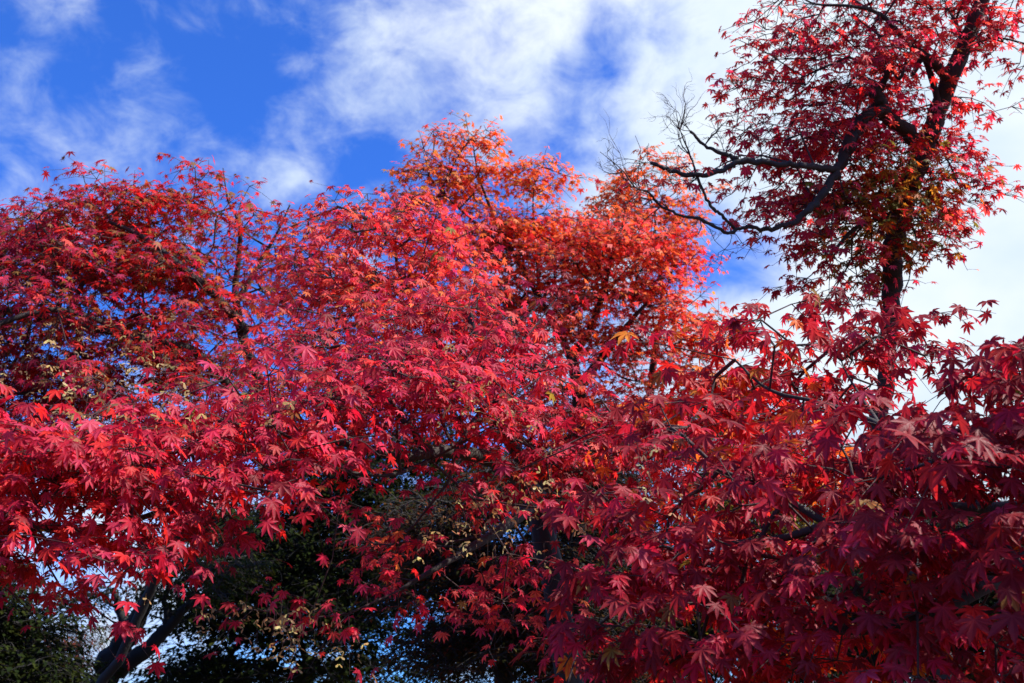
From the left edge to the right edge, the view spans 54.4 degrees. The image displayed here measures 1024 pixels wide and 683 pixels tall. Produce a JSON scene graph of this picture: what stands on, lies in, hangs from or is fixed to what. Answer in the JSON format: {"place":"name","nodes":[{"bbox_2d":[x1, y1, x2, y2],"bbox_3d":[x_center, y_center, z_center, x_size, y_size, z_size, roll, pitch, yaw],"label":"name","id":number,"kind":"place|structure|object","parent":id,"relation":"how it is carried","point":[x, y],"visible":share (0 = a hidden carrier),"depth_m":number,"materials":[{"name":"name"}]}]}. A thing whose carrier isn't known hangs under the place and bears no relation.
{"place":"outdoors","nodes":[
{"label":"outdoors","id":0,"kind":"place"},
{"bbox_2d":[0,0,1023,682],"label":"sky","id":1,"kind":"structure","parent":0,"point":[290,94],"materials":[{"name":"blue"}]},
{"bbox_3d":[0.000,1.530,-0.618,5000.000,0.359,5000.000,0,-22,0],"label":"ground","id":2,"kind":"structure","parent":0,"visible":0},
{"bbox_2d":[0,553,125,682],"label":"shade tree","id":3,"kind":"object","parent":2,"relation":"on","point":[23,659],"visible":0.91,"depth_m":7.60,"materials":[{"name":"green plant"}]},
{"bbox_2d":[26,616,147,679],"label":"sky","id":4,"kind":"structure","parent":2,"relation":"on","point":[80,642],"depth_m":17.79,"materials":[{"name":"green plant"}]},
{"bbox_2d":[37,516,282,682],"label":"leaning tree","id":5,"kind":"object","parent":2,"relation":"on","point":[157,638],"visible":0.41,"depth_m":8.85,"materials":[{"name":"green plant"}]},
{"bbox_2d":[0,151,343,682],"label":"maple tree","id":6,"kind":"object","parent":2,"relation":"on","point":[133,267],"visible":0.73,"depth_m":5.57,"materials":[{"name":"red plant"}]},
{"bbox_2d":[0,322,423,678],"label":"maple tree","id":7,"kind":"object","parent":2,"relation":"on","point":[114,465],"visible":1,"depth_m":2.36,"materials":[{"name":"red plant"}]},
{"bbox_2d":[98,417,528,682],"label":"dense tree","id":8,"kind":"object","parent":2,"relation":"on","point":[298,551],"visible":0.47,"depth_m":10.09,"materials":[{"name":"green plant"}]},
{"bbox_2d":[112,180,805,682],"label":"maple tree","id":9,"kind":"object","parent":2,"relation":"on","point":[412,372],"visible":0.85,"depth_m":3.46,"materials":[{"name":"red plant"}]},
{"bbox_2d":[305,434,690,682],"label":"olive tree","id":10,"kind":"object","parent":2,"relation":"on","point":[466,648],"visible":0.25,"depth_m":5.61,"materials":[{"name":"green plant"}]},
{"bbox_2d":[323,397,735,682],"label":"dense tree","id":11,"kind":"object","parent":2,"relation":"on","point":[523,669],"visible":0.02,"depth_m":12.51,"materials":[{"name":"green plant"}]},
{"bbox_2d":[361,111,748,604],"bbox_3d":[0.437,1.320,8.104,3.494,7.212,2.285,0,-22,0],"label":"maple tree","id":12,"kind":"object","parent":2,"relation":"on","point":[615,252],"visible":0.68,"depth_m":8.54,"materials":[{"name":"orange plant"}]},
{"bbox_2d":[509,286,1023,682],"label":"maple tree","id":13,"kind":"object","parent":2,"relation":"on","point":[869,532],"visible":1,"depth_m":1.96,"materials":[{"name":"red plant"}]},
{"bbox_2d":[595,0,1023,681],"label":"maple tree","id":14,"kind":"object","parent":2,"relation":"on","point":[895,214],"visible":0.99,"depth_m":4.39,"materials":[{"name":"red plant"}]},
{"bbox_2d":[624,373,999,682],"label":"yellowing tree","id":15,"kind":"object","parent":2,"relation":"on","point":[801,524],"visible":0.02,"depth_m":12.26,"materials":[{"name":"red plant"}]},
{"bbox_2d":[705,496,1023,682],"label":"dense tree","id":16,"kind":"object","parent":2,"relation":"on","point":[990,601],"visible":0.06,"depth_m":8.46,"materials":[{"name":"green plant"}]}
]}

